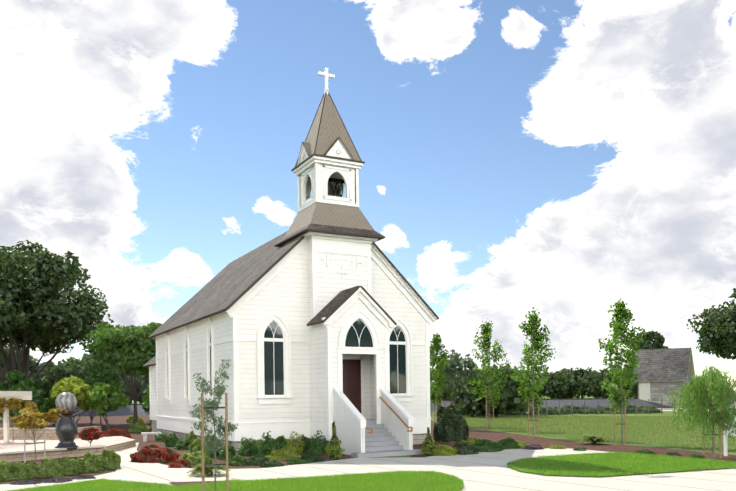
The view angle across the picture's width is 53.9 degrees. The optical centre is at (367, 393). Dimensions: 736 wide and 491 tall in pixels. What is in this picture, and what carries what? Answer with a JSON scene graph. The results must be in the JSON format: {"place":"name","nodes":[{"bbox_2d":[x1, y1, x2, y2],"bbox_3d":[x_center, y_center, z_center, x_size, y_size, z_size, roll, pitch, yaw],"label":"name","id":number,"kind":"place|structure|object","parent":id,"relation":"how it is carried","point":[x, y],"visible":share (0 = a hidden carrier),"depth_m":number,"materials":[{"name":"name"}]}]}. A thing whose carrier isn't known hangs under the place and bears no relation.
{"place":"outdoors","nodes":[
{"label":"outdoors","id":0,"kind":"place"},
{"bbox_2d":[0,426,135,461],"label":"patio","id":1,"kind":"structure","parent":0,"point":[11,450],"depth_m":30.82,"materials":[{"name":"concrete"}]},
{"bbox_2d":[0,391,31,441],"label":"pergola","id":2,"kind":"object","parent":1,"relation":"on","point":[22,395],"visible":0.83,"depth_m":33.57,"materials":[{"name":"beige paint"}]},
{"bbox_2d":[55,392,82,449],"bbox_3d":[-11.751,1.040,28.235,1.215,2.220,1.215,-1,0,-28],"label":"fountain","id":3,"kind":"object","parent":1,"relation":"on","point":[66,430],"visible":0.79,"depth_m":27.96,"materials":[{"name":"stone"}]},
{"bbox_2d":[7,470,463,490],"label":"lawn","id":4,"kind":"structure","parent":0,"point":[406,480],"depth_m":18.11,"materials":[{"name":"green plant"}]},
{"bbox_2d":[189,359,237,490],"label":"staked tree","id":5,"kind":"object","parent":4,"relation":"on","point":[213,404],"visible":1,"depth_m":17.05,"materials":[{"name":"green plant"}]},
{"bbox_2d":[0,442,735,490],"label":"concrete path","id":6,"kind":"structure","parent":0,"point":[486,471],"depth_m":20.69,"materials":[{"name":"concrete"}]},
{"bbox_2d":[9,479,42,484],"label":"purple plant","id":7,"kind":"object","parent":6,"relation":"on","point":[25,482],"visible":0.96,"depth_m":19.45,"materials":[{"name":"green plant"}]},
{"bbox_2d":[39,477,72,482],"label":"purple plant","id":8,"kind":"object","parent":6,"relation":"on","point":[57,480],"visible":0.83,"depth_m":19.77,"materials":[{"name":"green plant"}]},
{"bbox_2d":[70,475,95,479],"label":"purple plant","id":9,"kind":"object","parent":6,"relation":"on","point":[84,477],"visible":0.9,"depth_m":20.52,"materials":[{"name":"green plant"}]},
{"bbox_2d":[169,481,212,485],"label":"mulch island","id":10,"kind":"structure","parent":6,"relation":"on","point":[183,483],"depth_m":19.20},
{"bbox_2d":[453,442,478,454],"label":"shrub","id":11,"kind":"object","parent":6,"relation":"on","point":[463,448],"visible":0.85,"depth_m":27.20,"materials":[{"name":"green plant"}]},
{"bbox_2d":[523,444,543,449],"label":"flowers","id":12,"kind":"object","parent":6,"relation":"on","point":[534,447],"visible":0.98,"depth_m":28.98,"materials":[{"name":"purple plant"}]},
{"bbox_2d":[549,444,566,448],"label":"flowering plant","id":13,"kind":"object","parent":6,"relation":"on","point":[558,446],"visible":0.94,"depth_m":29.17,"materials":[{"name":"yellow plant"}]},
{"bbox_2d":[573,447,586,450],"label":"plant","id":14,"kind":"object","parent":6,"relation":"on","point":[580,449],"visible":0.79,"depth_m":28.12,"materials":[{"name":"green plant"}]},
{"bbox_2d":[0,390,735,457],"bbox_3d":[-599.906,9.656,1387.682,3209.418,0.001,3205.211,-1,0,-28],"label":"ground","id":15,"kind":"structure","parent":0,"point":[667,413],"depth_m":42.40,"materials":[{"name":"green plant"}]},
{"bbox_2d":[0,344,22,367],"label":"tree","id":16,"kind":"object","parent":15,"relation":"on","point":[7,350],"visible":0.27,"depth_m":77.23,"materials":[{"name":"green plant"}]},
{"bbox_2d":[0,355,49,389],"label":"tree","id":17,"kind":"object","parent":15,"relation":"on","point":[32,364],"visible":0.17,"depth_m":99.76,"materials":[{"name":"green plant"}]},
{"bbox_2d":[30,360,56,401],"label":"tree","id":18,"kind":"object","parent":15,"relation":"on","point":[46,369],"visible":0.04,"depth_m":103.98,"materials":[{"name":"green plant"}]},
{"bbox_2d":[115,370,148,403],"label":"tree","id":19,"kind":"object","parent":15,"relation":"on","point":[141,380],"visible":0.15,"depth_m":101.34,"materials":[{"name":"green plant"}]},
{"bbox_2d":[0,415,354,484],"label":"mulch beds","id":20,"kind":"object","parent":15,"relation":"on","point":[118,422],"visible":0.06,"depth_m":36.73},
{"bbox_2d":[0,460,18,480],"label":"boxwood shrub","id":21,"kind":"object","parent":20,"relation":"on","point":[9,471],"visible":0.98,"depth_m":20.48,"materials":[{"name":"green plant"}]},
{"bbox_2d":[0,398,36,440],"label":"maple tree","id":22,"kind":"object","parent":20,"relation":"on","point":[12,404],"visible":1,"depth_m":33.34,"materials":[{"name":"yellow plant"}]},
{"bbox_2d":[0,369,40,426],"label":"tree","id":23,"kind":"object","parent":20,"relation":"on","point":[14,378],"visible":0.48,"depth_m":58.03,"materials":[{"name":"green plant"}]},
{"bbox_2d":[0,382,46,417],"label":"tree","id":24,"kind":"object","parent":20,"relation":"on","point":[36,393],"visible":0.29,"depth_m":49.65,"materials":[{"name":"green plant"}]},
{"bbox_2d":[14,461,39,478],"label":"boxwood shrub","id":25,"kind":"object","parent":20,"relation":"on","point":[26,470],"visible":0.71,"depth_m":20.96,"materials":[{"name":"green plant"}]},
{"bbox_2d":[10,407,67,462],"bbox_3d":[-10.197,1.425,22.286,1.444,2.055,1.752,-1,0,-5],"label":"maple tree","id":26,"kind":"object","parent":20,"relation":"on","point":[30,418],"visible":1,"depth_m":22.10,"materials":[{"name":"yellow plant"}]},
{"bbox_2d":[34,458,64,476],"bbox_3d":[-9.472,2.170,21.491,0.904,0.546,0.914,-1,0,-11],"label":"boxwood shrub","id":27,"kind":"object","parent":20,"relation":"on","point":[49,468],"visible":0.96,"depth_m":21.27,"materials":[{"name":"green plant"}]},
{"bbox_2d":[0,240,114,424],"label":"oak tree","id":28,"kind":"object","parent":20,"relation":"on","point":[33,312],"visible":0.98,"depth_m":59.37,"materials":[{"name":"green plant"}]},
{"bbox_2d":[39,389,78,427],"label":"tree","id":29,"kind":"object","parent":20,"relation":"on","point":[49,402],"visible":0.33,"depth_m":51.43,"materials":[{"name":"green plant"}]},
{"bbox_2d":[42,367,92,394],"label":"tree","id":30,"kind":"object","parent":20,"relation":"on","point":[58,375],"visible":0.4,"depth_m":59.45,"materials":[{"name":"green plant"}]},
{"bbox_2d":[57,456,84,474],"bbox_3d":[-9.184,2.157,22.123,0.909,0.564,0.984,-1,0,21],"label":"boxwood shrub","id":31,"kind":"object","parent":20,"relation":"on","point":[72,466],"visible":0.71,"depth_m":21.93,"materials":[{"name":"green plant"}]},
{"bbox_2d":[51,375,93,423],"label":"tree","id":32,"kind":"object","parent":20,"relation":"on","point":[79,390],"visible":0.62,"depth_m":49.55,"materials":[{"name":"green plant"}]},
{"bbox_2d":[44,353,128,393],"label":"tree","id":33,"kind":"object","parent":20,"relation":"on","point":[70,364],"visible":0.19,"depth_m":96.07,"materials":[{"name":"green plant"}]},
{"bbox_2d":[76,452,103,472],"bbox_3d":[-8.754,2.115,22.651,0.960,0.638,0.898,-1,0,1],"label":"boxwood shrub","id":34,"kind":"object","parent":20,"relation":"on","point":[91,462],"visible":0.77,"depth_m":22.45,"materials":[{"name":"green plant"}]},
{"bbox_2d":[77,427,102,445],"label":"red shrub","id":35,"kind":"object","parent":20,"relation":"on","point":[91,434],"visible":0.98,"depth_m":29.37,"materials":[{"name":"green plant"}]},
{"bbox_2d":[73,360,124,423],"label":"tree","id":36,"kind":"object","parent":20,"relation":"on","point":[99,367],"visible":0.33,"depth_m":61.73,"materials":[{"name":"green plant"}]},
{"bbox_2d":[83,370,117,425],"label":"tree","id":37,"kind":"object","parent":20,"relation":"on","point":[90,380],"visible":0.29,"depth_m":54.88,"materials":[{"name":"green plant"}]},
{"bbox_2d":[83,382,129,429],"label":"tree","id":38,"kind":"object","parent":20,"relation":"on","point":[102,395],"visible":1,"depth_m":49.36,"materials":[{"name":"green plant"}]},
{"bbox_2d":[99,448,120,469],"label":"boxwood shrub","id":39,"kind":"object","parent":20,"relation":"on","point":[110,459],"visible":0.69,"depth_m":23.19,"materials":[{"name":"green plant"}]},
{"bbox_2d":[100,428,131,438],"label":"red plant","id":40,"kind":"object","parent":20,"relation":"on","point":[115,432],"visible":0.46,"depth_m":37.38,"materials":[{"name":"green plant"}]},
{"bbox_2d":[84,322,161,423],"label":"tree","id":41,"kind":"object","parent":20,"relation":"on","point":[130,350],"visible":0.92,"depth_m":50.92,"materials":[{"name":"green plant"}]},
{"bbox_2d":[125,415,143,422],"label":"shrub","id":42,"kind":"object","parent":20,"relation":"on","point":[130,419],"visible":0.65,"depth_m":64.23,"materials":[{"name":"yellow plant"}]},
{"bbox_2d":[128,422,149,431],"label":"shrub","id":43,"kind":"object","parent":20,"relation":"on","point":[139,427],"visible":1,"depth_m":47.62,"materials":[{"name":"green plant"}]},
{"bbox_2d":[142,385,149,413],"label":"tree","id":44,"kind":"object","parent":20,"relation":"on","point":[146,404],"visible":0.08,"depth_m":59.04,"materials":[{"name":"green plant"}]},
{"bbox_2d":[141,432,161,441],"bbox_3d":[-11.280,2.230,37.760,0.992,0.470,0.420,-1,0,-19],"label":"stone bench","id":45,"kind":"object","parent":20,"relation":"on","point":[144,434],"visible":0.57,"depth_m":37.51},
{"bbox_2d":[130,444,179,462],"bbox_3d":[-7.655,2.104,25.948,1.668,0.612,1.642,-1,0,13],"label":"red plant","id":46,"kind":"object","parent":20,"relation":"on","point":[152,453],"visible":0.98,"depth_m":25.42,"materials":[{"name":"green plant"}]},
{"bbox_2d":[155,431,167,441],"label":"shrub","id":47,"kind":"object","parent":20,"relation":"on","point":[161,438],"visible":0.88,"depth_m":37.19,"materials":[{"name":"green plant"}]},
{"bbox_2d":[164,433,179,446],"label":"shrub","id":48,"kind":"object","parent":20,"relation":"on","point":[171,440],"visible":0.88,"depth_m":33.39,"materials":[{"name":"green plant"}]},
{"bbox_2d":[168,459,190,467],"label":"red plant","id":49,"kind":"object","parent":20,"relation":"on","point":[180,463],"visible":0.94,"depth_m":23.45,"materials":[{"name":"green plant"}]},
{"bbox_2d":[173,437,190,449],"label":"shrub","id":50,"kind":"object","parent":20,"relation":"on","point":[182,445],"visible":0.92,"depth_m":31.32,"materials":[{"name":"green plant"}]},
{"bbox_2d":[184,430,196,444],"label":"shrub","id":51,"kind":"object","parent":20,"relation":"on","point":[191,436],"visible":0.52,"depth_m":34.35,"materials":[{"name":"green plant"}]},
{"bbox_2d":[181,451,213,464],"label":"box shrub","id":52,"kind":"object","parent":20,"relation":"on","point":[195,458],"visible":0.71,"depth_m":24.65,"materials":[{"name":"green plant"}]},
{"bbox_2d":[188,438,210,454],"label":"shrub","id":53,"kind":"object","parent":20,"relation":"on","point":[195,446],"visible":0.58,"depth_m":28.53,"materials":[{"name":"green plant"}]},
{"bbox_2d":[187,463,230,476],"bbox_3d":[-4.606,2.196,20.963,1.264,0.375,1.376,-1,0,-28],"label":"shrub","id":54,"kind":"object","parent":20,"relation":"on","point":[209,470],"visible":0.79,"depth_m":20.80,"materials":[{"name":"green plant"}]},
{"bbox_2d":[205,445,222,458],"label":"shrub","id":55,"kind":"object","parent":20,"relation":"on","point":[211,455],"visible":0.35,"depth_m":26.96,"materials":[{"name":"green plant"}]},
{"bbox_2d":[218,444,236,459],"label":"shrub","id":56,"kind":"object","parent":20,"relation":"on","point":[231,453],"visible":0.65,"depth_m":26.20,"materials":[{"name":"green plant"}]},
{"bbox_2d":[228,455,247,465],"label":"shrub","id":57,"kind":"object","parent":20,"relation":"on","point":[237,460],"visible":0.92,"depth_m":23.97,"materials":[{"name":"green plant"}]},
{"bbox_2d":[236,437,261,455],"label":"shrub","id":58,"kind":"object","parent":20,"relation":"on","point":[250,449],"visible":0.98,"depth_m":27.86,"materials":[{"name":"green plant"}]},
{"bbox_2d":[246,455,268,465],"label":"shrub","id":59,"kind":"object","parent":20,"relation":"on","point":[255,460],"visible":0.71,"depth_m":24.06,"materials":[{"name":"green plant"}]},
{"bbox_2d":[257,428,276,456],"bbox_3d":[-3.766,1.830,27.092,0.810,1.095,0.793,-1,0,23],"label":"shrub","id":60,"kind":"object","parent":20,"relation":"on","point":[266,448],"visible":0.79,"depth_m":26.98,"materials":[{"name":"green plant"}]},
{"bbox_2d":[260,460,284,466],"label":"shrub","id":61,"kind":"object","parent":20,"relation":"on","point":[274,463],"visible":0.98,"depth_m":23.36,"materials":[{"name":"green plant"}]},
{"bbox_2d":[272,436,287,449],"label":"bush","id":62,"kind":"object","parent":20,"relation":"on","point":[280,441],"visible":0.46,"depth_m":29.30,"materials":[{"name":"green plant"}]},
{"bbox_2d":[265,447,301,459],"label":"yellow shrub","id":63,"kind":"object","parent":20,"relation":"on","point":[285,453],"visible":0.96,"depth_m":26.08,"materials":[{"name":"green plant"}]},
{"bbox_2d":[284,431,304,453],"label":"shrub","id":64,"kind":"object","parent":20,"relation":"on","point":[294,443],"visible":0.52,"depth_m":28.60,"materials":[{"name":"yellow plant"}]},
{"bbox_2d":[286,457,307,464],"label":"shrub","id":65,"kind":"object","parent":20,"relation":"on","point":[294,461],"visible":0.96,"depth_m":24.16,"materials":[{"name":"green plant"}]},
{"bbox_2d":[299,434,311,451],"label":"shrub","id":66,"kind":"object","parent":20,"relation":"on","point":[306,446],"visible":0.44,"depth_m":29.45,"materials":[{"name":"green plant"}]},
{"bbox_2d":[301,453,325,462],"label":"shrub","id":67,"kind":"object","parent":20,"relation":"on","point":[312,458],"visible":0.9,"depth_m":24.97,"materials":[{"name":"green plant"}]},
{"bbox_2d":[307,430,326,454],"bbox_3d":[-1.939,1.879,28.226,0.908,0.957,0.862,-1,0,-28],"label":"shrub","id":68,"kind":"object","parent":20,"relation":"on","point":[318,446],"visible":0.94,"depth_m":28.07,"materials":[{"name":"green plant"}]},
{"bbox_2d":[325,425,344,459],"bbox_3d":[-1.180,1.754,25.723,0.735,1.295,0.688,-1,0,-28],"label":"conifer left of steps","id":69,"kind":"object","parent":20,"relation":"on","point":[334,450],"visible":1,"depth_m":25.59,"materials":[{"name":"green plant"}]},
{"bbox_2d":[143,67,438,457],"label":"church","id":70,"kind":"structure","parent":15,"relation":"on","point":[319,314],"depth_m":30.36,"materials":[{"name":"wood"}]},
{"bbox_2d":[12,396,733,416],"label":"road","id":71,"kind":"structure","parent":15,"relation":"on","point":[129,408],"depth_m":92.66,"materials":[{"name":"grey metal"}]},
{"bbox_2d":[421,427,435,454],"bbox_3d":[2.253,1.788,27.170,0.574,1.119,0.642,-1,0,-2],"label":"conifer right of steps","id":72,"kind":"object","parent":15,"relation":"on","point":[428,442],"visible":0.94,"depth_m":27.06,"materials":[{"name":"green plant"}]},
{"bbox_2d":[430,371,456,399],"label":"tree","id":73,"kind":"object","parent":15,"relation":"on","point":[444,396],"visible":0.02,"depth_m":115.50,"materials":[{"name":"green plant"}]},
{"bbox_2d":[469,318,510,430],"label":"columnar tree","id":74,"kind":"object","parent":15,"relation":"on","point":[487,331],"visible":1,"depth_m":44.43,"materials":[{"name":"green plant"}]},
{"bbox_2d":[449,364,532,416],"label":"tree","id":75,"kind":"object","parent":15,"relation":"on","point":[512,401],"visible":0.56,"depth_m":67.30,"materials":[{"name":"green plant"}]},
{"bbox_2d":[502,410,527,414],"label":"bramble shrub","id":76,"kind":"object","parent":15,"relation":"on","point":[518,412],"visible":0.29,"depth_m":73.32,"materials":[{"name":"green plant"}]},
{"bbox_2d":[524,407,552,414],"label":"bramble shrub","id":77,"kind":"object","parent":15,"relation":"on","point":[542,410],"visible":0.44,"depth_m":72.67,"materials":[{"name":"green plant"}]},
{"bbox_2d":[526,371,581,398],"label":"tree","id":78,"kind":"object","parent":15,"relation":"on","point":[558,385],"visible":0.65,"depth_m":121.12,"materials":[{"name":"green plant"}]},
{"bbox_2d":[547,408,571,414],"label":"bramble shrub","id":79,"kind":"object","parent":15,"relation":"on","point":[563,411],"visible":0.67,"depth_m":73.10,"materials":[{"name":"green plant"}]},
{"bbox_2d":[411,421,735,461],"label":"mulch beds","id":80,"kind":"object","parent":15,"relation":"on","point":[495,436],"visible":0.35,"depth_m":31.53,"materials":[{"name":"soil"}]},
{"bbox_2d":[429,333,449,425],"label":"columnar tree","id":81,"kind":"object","parent":80,"relation":"on","point":[436,346],"visible":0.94,"depth_m":46.48,"materials":[{"name":"green plant"}]},
{"bbox_2d":[431,444,457,455],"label":"shrub","id":82,"kind":"object","parent":80,"relation":"on","point":[441,450],"visible":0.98,"depth_m":26.80,"materials":[{"name":"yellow plant"}]},
{"bbox_2d":[432,404,468,441],"bbox_3d":[4.024,1.373,35.338,1.746,1.810,1.790,-1,0,33],"label":"tall dark shrub","id":83,"kind":"object","parent":80,"relation":"on","point":[451,425],"visible":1,"depth_m":34.77,"materials":[{"name":"green plant"}]},
{"bbox_2d":[430,349,478,408],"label":"olive tree","id":84,"kind":"object","parent":80,"relation":"on","point":[456,361],"visible":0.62,"depth_m":49.46,"materials":[{"name":"green plant"}]},
{"bbox_2d":[460,438,481,444],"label":"shrub","id":85,"kind":"object","parent":80,"relation":"on","point":[470,441],"visible":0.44,"depth_m":31.31,"materials":[{"name":"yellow plant"}]},
{"bbox_2d":[472,439,504,451],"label":"shrub","id":86,"kind":"object","parent":80,"relation":"on","point":[485,445],"visible":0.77,"depth_m":28.20,"materials":[{"name":"green plant"}]},
{"bbox_2d":[498,437,519,449],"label":"shrub","id":87,"kind":"object","parent":80,"relation":"on","point":[509,443],"visible":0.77,"depth_m":29.50,"materials":[{"name":"green plant"}]},
{"bbox_2d":[516,440,528,447],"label":"shrub","id":88,"kind":"object","parent":80,"relation":"on","point":[522,444],"visible":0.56,"depth_m":30.47,"materials":[{"name":"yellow plant"}]},
{"bbox_2d":[509,307,555,438],"bbox_3d":[8.210,-1.072,36.563,2.534,6.597,2.203,-1,0,-28],"label":"columnar tree","id":89,"kind":"object","parent":80,"relation":"on","point":[533,325],"visible":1,"depth_m":36.28,"materials":[{"name":"green plant"}]},
{"bbox_2d":[576,435,611,444],"bbox_3d":[9.910,1.993,31.622,1.533,0.426,1.560,-1,0,-28],"label":"sago palm","id":90,"kind":"object","parent":80,"relation":"on","point":[593,440],"visible":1,"depth_m":31.39,"materials":[{"name":"green plant"}]},
{"bbox_2d":[598,297,645,444],"bbox_3d":[10.908,-0.995,31.293,1.867,6.376,2.048,-1,0,4],"label":"columnar tree","id":91,"kind":"object","parent":80,"relation":"on","point":[620,328],"visible":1,"depth_m":31.09,"materials":[{"name":"green plant"}]},
{"bbox_2d":[635,449,656,454],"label":"plant","id":92,"kind":"object","parent":80,"relation":"on","point":[645,451],"visible":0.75,"depth_m":26.19,"materials":[{"name":"green plant"}]},
{"bbox_2d":[666,452,681,456],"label":"flowering plant","id":93,"kind":"object","parent":80,"relation":"on","point":[673,454],"visible":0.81,"depth_m":25.27,"materials":[{"name":"purple plant"}]},
{"bbox_2d":[687,453,705,458],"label":"shrub","id":94,"kind":"object","parent":80,"relation":"on","point":[696,455],"visible":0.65,"depth_m":24.19,"materials":[{"name":"green plant"}]},
{"bbox_2d":[668,367,735,458],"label":"pepper tree","id":95,"kind":"object","parent":80,"relation":"on","point":[716,388],"visible":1,"depth_m":24.39,"materials":[{"name":"green plant"}]},
{"bbox_2d":[723,401,735,455],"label":"sign board","id":96,"kind":"object","parent":80,"relation":"on","point":[725,447],"visible":0.16,"depth_m":25.28,"materials":[{"name":"paint"}]},
{"bbox_2d":[569,405,587,413],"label":"bramble shrub","id":97,"kind":"object","parent":15,"relation":"on","point":[577,407],"visible":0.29,"depth_m":76.14,"materials":[{"name":"green plant"}]},
{"bbox_2d":[431,399,726,416],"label":"field fence","id":98,"kind":"object","parent":15,"relation":"on","point":[584,405],"depth_m":70.41,"materials":[{"name":"brown"}]},
{"bbox_2d":[562,367,599,397],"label":"tree","id":99,"kind":"object","parent":15,"relation":"on","point":[577,374],"visible":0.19,"depth_m":135.64,"materials":[{"name":"green plant"}]},
{"bbox_2d":[575,407,603,413],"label":"bramble shrub","id":100,"kind":"object","parent":15,"relation":"on","point":[591,410],"visible":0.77,"depth_m":74.17,"materials":[{"name":"green plant"}]},
{"bbox_2d":[462,415,735,452],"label":"grass tufts","id":101,"kind":"object","parent":15,"relation":"on","point":[601,428],"depth_m":45.69,"materials":[{"name":"plant"}]},
{"bbox_2d":[579,366,637,397],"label":"tree","id":102,"kind":"object","parent":15,"relation":"on","point":[591,384],"visible":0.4,"depth_m":117.25,"materials":[{"name":"green plant"}]},
{"bbox_2d":[599,405,632,413],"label":"bramble shrub","id":103,"kind":"object","parent":15,"relation":"on","point":[606,410],"visible":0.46,"depth_m":73.72,"materials":[{"name":"green plant"}]},
{"bbox_2d":[626,404,641,412],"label":"bramble shrub","id":104,"kind":"object","parent":15,"relation":"on","point":[631,406],"visible":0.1,"depth_m":74.77,"materials":[{"name":"green plant"}]},
{"bbox_2d":[630,406,660,413],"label":"bramble shrub","id":105,"kind":"object","parent":15,"relation":"on","point":[653,409],"visible":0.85,"depth_m":73.99,"materials":[{"name":"green plant"}]},
{"bbox_2d":[626,330,669,359],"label":"tree","id":106,"kind":"object","parent":15,"relation":"on","point":[657,338],"visible":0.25,"depth_m":123.14,"materials":[{"name":"green plant"}]},
{"bbox_2d":[632,348,695,408],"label":"house","id":107,"kind":"structure","parent":15,"relation":"on","point":[661,373],"depth_m":92.35,"materials":[{"name":"beige paint"}]},
{"bbox_2d":[686,288,735,359],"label":"oak tree","id":108,"kind":"object","parent":15,"relation":"on","point":[717,332],"visible":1,"depth_m":81.32,"materials":[{"name":"green plant"}]},
{"bbox_2d":[0,0,735,398],"label":"sky","id":109,"kind":"structure","parent":0,"point":[565,160],"materials":[{"name":"blue"}]},
{"bbox_2d":[506,452,735,476],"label":"lawn","id":110,"kind":"structure","parent":0,"point":[596,464],"depth_m":22.04,"materials":[{"name":"green plant"}]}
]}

